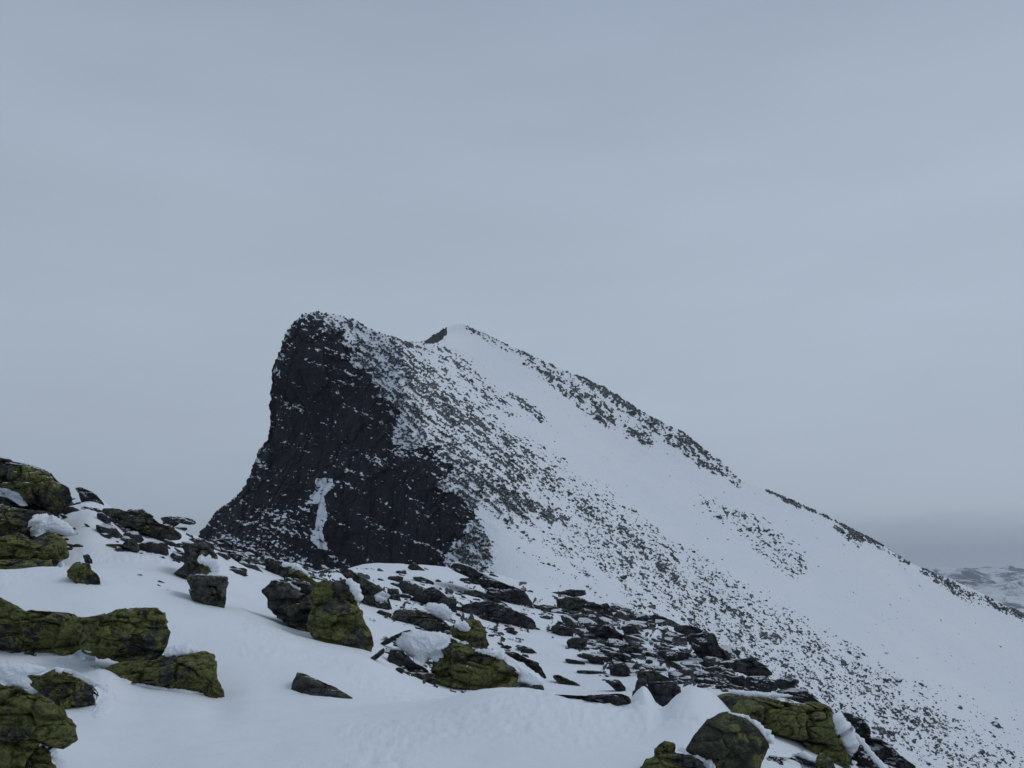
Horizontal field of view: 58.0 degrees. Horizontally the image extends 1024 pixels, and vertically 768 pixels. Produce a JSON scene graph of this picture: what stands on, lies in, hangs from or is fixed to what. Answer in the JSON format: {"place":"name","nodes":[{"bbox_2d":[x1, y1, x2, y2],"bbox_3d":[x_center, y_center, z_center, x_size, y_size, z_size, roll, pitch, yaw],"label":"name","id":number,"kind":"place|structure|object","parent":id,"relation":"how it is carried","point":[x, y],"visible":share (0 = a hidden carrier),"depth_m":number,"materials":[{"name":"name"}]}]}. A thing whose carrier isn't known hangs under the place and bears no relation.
{"place":"outdoors","nodes":[
{"label":"outdoors","id":0,"kind":"place"},
{"bbox_2d":[0,498,842,767],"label":"snow ground","id":1,"kind":"structure","parent":0,"point":[261,714],"depth_m":9.72,"materials":[{"name":"snow"}]},
{"bbox_2d":[0,558,53,568],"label":"boulder","id":2,"kind":"object","parent":1,"relation":"on","point":[19,563],"visible":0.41,"depth_m":16.25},
{"bbox_2d":[0,497,59,537],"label":"boulder","id":3,"kind":"object","parent":1,"relation":"on","point":[6,501],"visible":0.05,"depth_m":19.77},
{"bbox_2d":[0,457,71,514],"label":"boulder","id":4,"kind":"object","parent":3,"relation":"on","point":[22,484],"visible":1,"depth_m":18.39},
{"bbox_2d":[0,533,68,566],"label":"boulder","id":5,"kind":"object","parent":1,"relation":"on","point":[15,546],"visible":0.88,"depth_m":16.92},
{"bbox_2d":[0,502,76,536],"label":"boulder","id":6,"kind":"object","parent":5,"relation":"on","point":[13,520],"visible":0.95,"depth_m":17.74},
{"bbox_2d":[0,661,77,767],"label":"boulder","id":7,"kind":"object","parent":1,"relation":"on","point":[29,723],"visible":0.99,"depth_m":6.04,"materials":[{"name":"stone"}]},
{"bbox_2d":[0,597,84,666],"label":"boulder","id":8,"kind":"object","parent":1,"relation":"on","point":[30,632],"visible":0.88,"depth_m":11.36,"materials":[{"name":"stone"}]},
{"bbox_2d":[23,744,66,767],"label":"boulder","id":9,"kind":"object","parent":1,"relation":"on","point":[42,756],"visible":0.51,"depth_m":6.11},
{"bbox_2d":[28,667,115,716],"bbox_3d":[-4.586,3.126,9.410,0.803,0.539,1.841,10,-16,-41],"label":"boulder","id":10,"kind":"object","parent":1,"relation":"on","point":[62,688],"visible":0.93,"depth_m":9.02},
{"bbox_2d":[67,562,99,584],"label":"boulder","id":11,"kind":"object","parent":1,"relation":"on","point":[80,573],"visible":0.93,"depth_m":13.96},
{"bbox_2d":[83,554,92,563],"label":"stone","id":12,"kind":"object","parent":1,"relation":"on","point":[87,558],"visible":0.94,"depth_m":17.35,"materials":[{"name":"stone"}]},
{"bbox_2d":[75,487,103,504],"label":"boulder","id":13,"kind":"object","parent":1,"relation":"on","point":[89,495],"visible":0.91,"depth_m":23.55,"materials":[{"name":"stone"}]},
{"bbox_2d":[81,506,101,511],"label":"boulder","id":14,"kind":"object","parent":1,"relation":"on","point":[92,508],"visible":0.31,"depth_m":21.45,"materials":[{"name":"stone"}]},
{"bbox_2d":[106,539,139,551],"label":"boulder","id":15,"kind":"object","parent":1,"relation":"on","point":[131,544],"visible":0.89,"depth_m":19.11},
{"bbox_2d":[78,607,170,675],"bbox_3d":[-4.544,2.986,10.819,1.007,0.717,1.793,9,-15,-38],"label":"boulder","id":16,"kind":"object","parent":1,"relation":"on","point":[121,635],"visible":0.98,"depth_m":10.54,"materials":[{"name":"stone"}]},
{"bbox_2d":[102,508,181,540],"bbox_3d":[-8.631,3.256,21.464,1.986,0.762,1.259,0,-12,0],"label":"boulder","id":17,"kind":"object","parent":1,"relation":"on","point":[145,522],"visible":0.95,"depth_m":21.14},
{"bbox_2d":[105,643,224,697],"bbox_3d":[-3.953,3.283,10.506,1.260,0.681,1.118,6,-13,-25],"label":"boulder","id":18,"kind":"object","parent":1,"relation":"on","point":[187,668],"visible":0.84,"depth_m":10.26,"materials":[{"name":"stone"}]},
{"bbox_2d":[161,516,195,526],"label":"boulder","id":19,"kind":"object","parent":1,"relation":"on","point":[173,521],"visible":0.93,"depth_m":25.58,"materials":[{"name":"stone"}]},
{"bbox_2d":[174,542,219,579],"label":"boulder","id":20,"kind":"object","parent":1,"relation":"on","point":[200,557],"visible":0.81,"depth_m":17.35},
{"bbox_2d":[189,538,211,548],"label":"slab","id":21,"kind":"structure","parent":1,"relation":"on","point":[195,540],"depth_m":23.45,"materials":[{"name":"stone"}]},
{"bbox_2d":[186,573,228,607],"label":"boulder","id":22,"kind":"object","parent":1,"relation":"on","point":[211,590],"visible":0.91,"depth_m":14.54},
{"bbox_2d":[212,539,234,550],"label":"slab","id":23,"kind":"structure","parent":1,"relation":"on","point":[224,544],"depth_m":27.68,"materials":[{"name":"stone"}]},
{"bbox_2d":[230,553,250,563],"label":"slab","id":24,"kind":"structure","parent":1,"relation":"on","point":[237,557],"depth_m":24.98,"materials":[{"name":"stone"}]},
{"bbox_2d":[264,558,280,574],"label":"slab","id":25,"kind":"structure","parent":1,"relation":"on","point":[272,565],"depth_m":27.74,"materials":[{"name":"stone"}]},
{"bbox_2d":[261,579,311,631],"bbox_3d":[-3.802,3.926,16.030,1.205,1.053,1.190,0,-12,0],"label":"boulder","id":26,"kind":"object","parent":1,"relation":"on","point":[289,604],"visible":0.81,"depth_m":15.74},
{"bbox_2d":[279,562,315,584],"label":"boulder","id":27,"kind":"object","parent":1,"relation":"on","point":[297,571],"visible":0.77,"depth_m":27.40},
{"bbox_2d":[291,672,351,698],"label":"slab","id":28,"kind":"structure","parent":1,"relation":"on","point":[305,684],"depth_m":10.92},
{"bbox_2d":[306,578,373,651],"bbox_3d":[-2.788,3.827,15.073,1.141,1.293,1.110,0,-12,0],"label":"boulder","id":29,"kind":"object","parent":1,"relation":"on","point":[335,616],"visible":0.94,"depth_m":14.78,"materials":[{"name":"stone"}]},
{"bbox_2d":[340,568,391,608],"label":"boulder","id":30,"kind":"object","parent":1,"relation":"on","point":[370,591],"visible":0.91,"depth_m":26.14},
{"bbox_2d":[371,648,384,659],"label":"stone","id":31,"kind":"object","parent":1,"relation":"on","point":[378,655],"visible":0.99,"depth_m":13.88,"materials":[{"name":"stone"}]},
{"bbox_2d":[366,600,389,609],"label":"boulder","id":32,"kind":"object","parent":1,"relation":"on","point":[384,604],"visible":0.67,"depth_m":26.09,"materials":[{"name":"stone"}]},
{"bbox_2d":[387,588,400,600],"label":"slab","id":33,"kind":"structure","parent":1,"relation":"on","point":[393,593],"depth_m":30.24,"materials":[{"name":"stone"}]},
{"bbox_2d":[380,630,409,644],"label":"slab","id":34,"kind":"structure","parent":1,"relation":"on","point":[389,640],"depth_m":17.25,"materials":[{"name":"stone"}]},
{"bbox_2d":[388,576,403,581],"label":"slab","id":35,"kind":"structure","parent":1,"relation":"on","point":[397,578],"depth_m":42.24,"materials":[{"name":"stone"}]},
{"bbox_2d":[384,661,435,684],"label":"boulder","id":36,"kind":"object","parent":1,"relation":"on","point":[429,678],"visible":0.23,"depth_m":14.87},
{"bbox_2d":[408,562,424,570],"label":"slab","id":37,"kind":"structure","parent":1,"relation":"on","point":[414,566],"depth_m":55.23,"materials":[{"name":"stone"}]},
{"bbox_2d":[387,630,450,672],"bbox_3d":[-1.548,4.479,15.365,1.064,0.749,0.682,0,-12,0],"label":"boulder","id":38,"kind":"object","parent":1,"relation":"on","point":[421,647],"visible":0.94,"depth_m":15.35,"materials":[{"name":"stone"}]},
{"bbox_2d":[391,602,452,625],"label":"boulder","id":39,"kind":"object","parent":1,"relation":"on","point":[442,611],"visible":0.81,"depth_m":24.58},
{"bbox_2d":[412,576,433,584],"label":"slab","id":40,"kind":"structure","parent":1,"relation":"on","point":[420,579],"depth_m":45.56,"materials":[{"name":"stone"}]},
{"bbox_2d":[410,587,456,612],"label":"boulder","id":41,"kind":"object","parent":1,"relation":"on","point":[431,595],"visible":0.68,"depth_m":31.50,"materials":[{"name":"stone"}]},
{"bbox_2d":[417,618,451,632],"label":"boulder","id":42,"kind":"object","parent":1,"relation":"on","point":[430,624],"visible":0.66,"depth_m":24.12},
{"bbox_2d":[450,638,465,645],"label":"boulder","id":43,"kind":"object","parent":1,"relation":"on","point":[455,641],"visible":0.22,"depth_m":21.17,"materials":[{"name":"stone"}]},
{"bbox_2d":[29,494,894,767],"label":"rubble","id":44,"kind":"object","parent":1,"relation":"on","point":[108,530],"visible":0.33,"depth_m":23.99,"materials":[{"name":"stone"}]},
{"bbox_2d":[448,562,533,608],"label":"outcrop","id":45,"kind":"object","parent":44,"relation":"on","point":[491,586],"visible":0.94,"depth_m":45.61,"materials":[{"name":"stone"}]},
{"bbox_2d":[672,637,687,644],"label":"stone","id":46,"kind":"object","parent":44,"relation":"on","point":[678,640],"visible":0.59,"depth_m":31.75,"materials":[{"name":"stone"}]},
{"bbox_2d":[731,675,745,686],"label":"stone","id":47,"kind":"object","parent":44,"relation":"on","point":[740,681],"visible":0.88,"depth_m":14.82,"materials":[{"name":"stone"}]},
{"bbox_2d":[450,620,488,648],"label":"boulder","id":48,"kind":"object","parent":1,"relation":"on","point":[472,633],"visible":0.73,"depth_m":23.07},
{"bbox_2d":[460,577,479,584],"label":"slab","id":49,"kind":"structure","parent":1,"relation":"on","point":[472,581],"depth_m":53.42,"materials":[{"name":"stone"}]},
{"bbox_2d":[464,589,507,605],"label":"slab","id":50,"kind":"structure","parent":1,"relation":"on","point":[475,593],"depth_m":43.16,"materials":[{"name":"stone"}]},
{"bbox_2d":[430,643,542,689],"bbox_3d":[-0.503,4.908,15.652,2.058,1.050,1.557,0,-12,0],"label":"boulder","id":51,"kind":"object","parent":1,"relation":"on","point":[456,666],"visible":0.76,"depth_m":15.23,"materials":[{"name":"stone"}]},
{"bbox_2d":[461,601,535,629],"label":"slab","id":52,"kind":"structure","parent":1,"relation":"on","point":[490,611],"depth_m":32.42,"materials":[{"name":"stone"}]},
{"bbox_2d":[496,588,532,606],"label":"slab","id":53,"kind":"structure","parent":1,"relation":"on","point":[523,599],"depth_m":45.70,"materials":[{"name":"stone"}]},
{"bbox_2d":[505,651,545,678],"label":"slab","id":54,"kind":"structure","parent":1,"relation":"on","point":[534,666],"depth_m":16.25,"materials":[{"name":"stone"}]},
{"bbox_2d":[517,645,535,653],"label":"slab","id":55,"kind":"structure","parent":1,"relation":"on","point":[525,649],"depth_m":24.73,"materials":[{"name":"stone"}]},
{"bbox_2d":[530,685,543,689],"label":"stone","id":56,"kind":"object","parent":1,"relation":"on","point":[540,687],"visible":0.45,"depth_m":13.94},
{"bbox_2d":[535,604,558,610],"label":"slab","id":57,"kind":"structure","parent":1,"relation":"on","point":[550,607],"depth_m":46.70,"materials":[{"name":"stone"}]},
{"bbox_2d":[551,621,574,636],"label":"slab","id":58,"kind":"structure","parent":1,"relation":"on","point":[559,628],"depth_m":32.94,"materials":[{"name":"stone"}]},
{"bbox_2d":[553,675,579,685],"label":"slab","id":59,"kind":"structure","parent":1,"relation":"on","point":[559,679],"depth_m":19.43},
{"bbox_2d":[551,589,585,596],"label":"slab","id":60,"kind":"structure","parent":1,"relation":"on","point":[573,593],"depth_m":59.67,"materials":[{"name":"stone"}]},
{"bbox_2d":[565,659,584,663],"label":"slab","id":61,"kind":"structure","parent":1,"relation":"on","point":[571,661],"depth_m":23.38,"materials":[{"name":"stone"}]},
{"bbox_2d":[566,637,586,649],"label":"slab","id":62,"kind":"structure","parent":1,"relation":"on","point":[576,643],"depth_m":27.56,"materials":[{"name":"stone"}]},
{"bbox_2d":[556,597,603,613],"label":"slab","id":63,"kind":"structure","parent":1,"relation":"on","point":[574,603],"depth_m":48.80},
{"bbox_2d":[571,613,599,623],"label":"slab","id":64,"kind":"structure","parent":1,"relation":"on","point":[576,617],"depth_m":41.76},
{"bbox_2d":[577,618,596,626],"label":"stone","id":65,"kind":"object","parent":1,"relation":"on","point":[586,622],"visible":0.45,"depth_m":39.32,"materials":[{"name":"stone"}]},
{"bbox_2d":[581,608,597,616],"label":"stone","id":66,"kind":"object","parent":1,"relation":"on","point":[585,611],"visible":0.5,"depth_m":47.31,"materials":[{"name":"stone"}]},
{"bbox_2d":[577,670,606,673],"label":"slab","id":67,"kind":"structure","parent":1,"relation":"on","point":[588,672],"depth_m":21.27,"materials":[{"name":"stone"}]},
{"bbox_2d":[582,653,603,664],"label":"slab","id":68,"kind":"structure","parent":1,"relation":"on","point":[591,658],"depth_m":23.59,"materials":[{"name":"stone"}]},
{"bbox_2d":[558,694,630,705],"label":"slab","id":69,"kind":"structure","parent":1,"relation":"on","point":[618,699],"depth_m":9.30,"materials":[{"name":"stone"}]},
{"bbox_2d":[586,624,625,640],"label":"slab","id":70,"kind":"structure","parent":1,"relation":"on","point":[610,631],"depth_m":32.95,"materials":[{"name":"stone"}]},
{"bbox_2d":[602,603,612,615],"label":"slab","id":71,"kind":"structure","parent":1,"relation":"on","point":[607,609],"depth_m":47.78,"materials":[{"name":"stone"}]},
{"bbox_2d":[605,679,625,691],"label":"slab","id":72,"kind":"structure","parent":1,"relation":"on","point":[617,685],"depth_m":16.84,"materials":[{"name":"stone"}]},
{"bbox_2d":[606,638,627,647],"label":"stone","id":73,"kind":"object","parent":1,"relation":"on","point":[614,643],"visible":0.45,"depth_m":30.50,"materials":[{"name":"stone"}]},
{"bbox_2d":[609,662,630,676],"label":"slab","id":74,"kind":"structure","parent":1,"relation":"on","point":[621,669],"depth_m":20.55,"materials":[{"name":"stone"}]},
{"bbox_2d":[611,653,629,661],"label":"slab","id":75,"kind":"structure","parent":1,"relation":"on","point":[622,657],"depth_m":24.32,"materials":[{"name":"stone"}]},
{"bbox_2d":[614,612,630,620],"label":"stone","id":76,"kind":"object","parent":1,"relation":"on","point":[621,615],"visible":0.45,"depth_m":48.06,"materials":[{"name":"stone"}]},
{"bbox_2d":[613,603,631,609],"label":"stone","id":77,"kind":"object","parent":1,"relation":"on","point":[620,606],"visible":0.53,"depth_m":58.10,"materials":[{"name":"stone"}]},
{"bbox_2d":[618,644,641,654],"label":"slab","id":78,"kind":"structure","parent":1,"relation":"on","point":[629,649],"depth_m":27.32,"materials":[{"name":"stone"}]},
{"bbox_2d":[621,625,640,634],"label":"slab","id":79,"kind":"structure","parent":1,"relation":"on","point":[630,630],"depth_m":36.02,"materials":[{"name":"stone"}]},
{"bbox_2d":[622,621,646,628],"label":"stone","id":80,"kind":"object","parent":1,"relation":"on","point":[643,626],"visible":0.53,"depth_m":40.97,"materials":[{"name":"stone"}]},
{"bbox_2d":[626,639,644,647],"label":"stone","id":81,"kind":"object","parent":1,"relation":"on","point":[634,643],"visible":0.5,"depth_m":30.34,"materials":[{"name":"stone"}]},
{"bbox_2d":[632,676,647,695],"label":"boulder","id":82,"kind":"object","parent":1,"relation":"on","point":[640,681],"visible":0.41,"depth_m":10.69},
{"bbox_2d":[631,634,648,640],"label":"stone","id":83,"kind":"object","parent":1,"relation":"on","point":[642,637],"visible":0.27,"depth_m":35.09,"materials":[{"name":"stone"}]},
{"bbox_2d":[635,614,651,620],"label":"stone","id":84,"kind":"object","parent":1,"relation":"on","point":[645,617],"visible":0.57,"depth_m":48.52,"materials":[{"name":"stone"}]},
{"bbox_2d":[637,670,670,683],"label":"boulder","id":85,"kind":"object","parent":1,"relation":"on","point":[652,676],"visible":0.77,"depth_m":11.47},
{"bbox_2d":[651,614,667,620],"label":"slab","id":86,"kind":"structure","parent":1,"relation":"on","point":[654,616],"depth_m":49.54,"materials":[{"name":"stone"}]},
{"bbox_2d":[655,619,667,625],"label":"stone","id":87,"kind":"object","parent":1,"relation":"on","point":[661,622],"visible":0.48,"depth_m":47.67,"materials":[{"name":"stone"}]},
{"bbox_2d":[647,681,680,706],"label":"boulder","id":88,"kind":"object","parent":1,"relation":"on","point":[664,693],"visible":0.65,"depth_m":10.84,"materials":[{"name":"stone"}]},
{"bbox_2d":[654,741,675,756],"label":"stone","id":89,"kind":"object","parent":1,"relation":"on","point":[664,747],"visible":0.42,"depth_m":6.97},
{"bbox_2d":[657,650,688,660],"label":"boulder","id":90,"kind":"object","parent":1,"relation":"on","point":[672,655],"visible":0.89,"depth_m":24.68,"materials":[{"name":"stone"}]},
{"bbox_2d":[666,619,679,626],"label":"stone","id":91,"kind":"object","parent":1,"relation":"on","point":[671,623],"visible":0.48,"depth_m":48.32,"materials":[{"name":"stone"}]},
{"bbox_2d":[640,746,715,767],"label":"boulder","id":92,"kind":"object","parent":1,"relation":"on","point":[675,760],"visible":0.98,"depth_m":6.49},
{"bbox_2d":[674,625,702,635],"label":"slab","id":93,"kind":"structure","parent":1,"relation":"on","point":[687,630],"depth_m":26.08,"materials":[{"name":"stone"}]},
{"bbox_2d":[689,633,712,658],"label":"slab","id":94,"kind":"structure","parent":1,"relation":"on","point":[699,645],"depth_m":24.57,"materials":[{"name":"stone"}]},
{"bbox_2d":[693,670,710,677],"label":"stone","id":95,"kind":"object","parent":1,"relation":"on","point":[700,673],"visible":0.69,"depth_m":18.73,"materials":[{"name":"stone"}]},
{"bbox_2d":[699,661,713,667],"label":"slab","id":96,"kind":"structure","parent":1,"relation":"on","point":[705,664],"depth_m":21.93,"materials":[{"name":"stone"}]},
{"bbox_2d":[703,656,723,664],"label":"stone","id":97,"kind":"object","parent":1,"relation":"on","point":[710,659],"visible":0.45,"depth_m":23.54,"materials":[{"name":"stone"}]},
{"bbox_2d":[706,633,729,660],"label":"slab","id":98,"kind":"structure","parent":1,"relation":"on","point":[716,650],"depth_m":24.04,"materials":[{"name":"stone"}]},
{"bbox_2d":[686,711,774,767],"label":"boulder","id":99,"kind":"object","parent":1,"relation":"on","point":[731,739],"visible":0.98,"depth_m":6.77,"materials":[{"name":"stone"}]},
{"bbox_2d":[729,657,771,676],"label":"boulder","id":100,"kind":"object","parent":1,"relation":"on","point":[752,666],"visible":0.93,"depth_m":18.19,"materials":[{"name":"stone"}]},
{"bbox_2d":[745,676,777,691],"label":"boulder","id":101,"kind":"object","parent":1,"relation":"on","point":[760,683],"visible":0.91,"depth_m":13.83,"materials":[{"name":"stone"}]},
{"bbox_2d":[717,689,853,767],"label":"boulder","id":102,"kind":"object","parent":1,"relation":"on","point":[809,726],"visible":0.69,"depth_m":9.47,"materials":[{"name":"stone"}]},
{"bbox_2d":[776,678,798,686],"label":"slab","id":103,"kind":"structure","parent":1,"relation":"on","point":[783,682],"depth_m":14.83,"materials":[{"name":"stone"}]},
{"bbox_2d":[766,751,816,767],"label":"boulder","id":104,"kind":"object","parent":1,"relation":"on","point":[803,759],"visible":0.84,"depth_m":8.08,"materials":[{"name":"stone"}]},
{"bbox_2d":[777,688,818,702],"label":"boulder","id":105,"kind":"object","parent":1,"relation":"on","point":[801,695],"visible":0.89,"depth_m":12.36,"materials":[{"name":"stone"}]},
{"bbox_2d":[815,753,834,767],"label":"stone","id":106,"kind":"object","parent":1,"relation":"on","point":[823,761],"visible":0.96,"depth_m":8.36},
{"bbox_2d":[832,712,870,767],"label":"boulder","id":107,"kind":"object","parent":1,"relation":"on","point":[847,731],"visible":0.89,"depth_m":9.51,"materials":[{"name":"stone"}]},
{"bbox_2d":[851,733,888,767],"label":"boulder","id":108,"kind":"object","parent":1,"relation":"on","point":[865,756],"visible":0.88,"depth_m":9.55,"materials":[{"name":"stone"}]},
{"bbox_2d":[868,737,915,767],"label":"boulder","id":109,"kind":"object","parent":1,"relation":"on","point":[884,751],"visible":1,"depth_m":10.12,"materials":[{"name":"stone"}]},
{"bbox_2d":[0,0,1023,568],"label":"sky","id":110,"kind":"structure","parent":0,"point":[788,235],"materials":[{"name":"grey"}]},
{"bbox_2d":[198,311,1023,767],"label":"mountain","id":111,"kind":"structure","parent":0,"point":[342,477],"depth_m":329.92,"materials":[{"name":"snow"}]},
{"bbox_2d":[286,312,1023,767],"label":"scree","id":112,"kind":"structure","parent":111,"relation":"on","point":[666,560],"depth_m":293.60,"materials":[{"name":"stone"}]},
{"bbox_2d":[926,566,1023,612],"bbox_3d":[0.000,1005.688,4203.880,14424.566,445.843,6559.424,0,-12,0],"label":"hills","id":113,"kind":"structure","parent":0,"point":[1004,585],"depth_m":5270.34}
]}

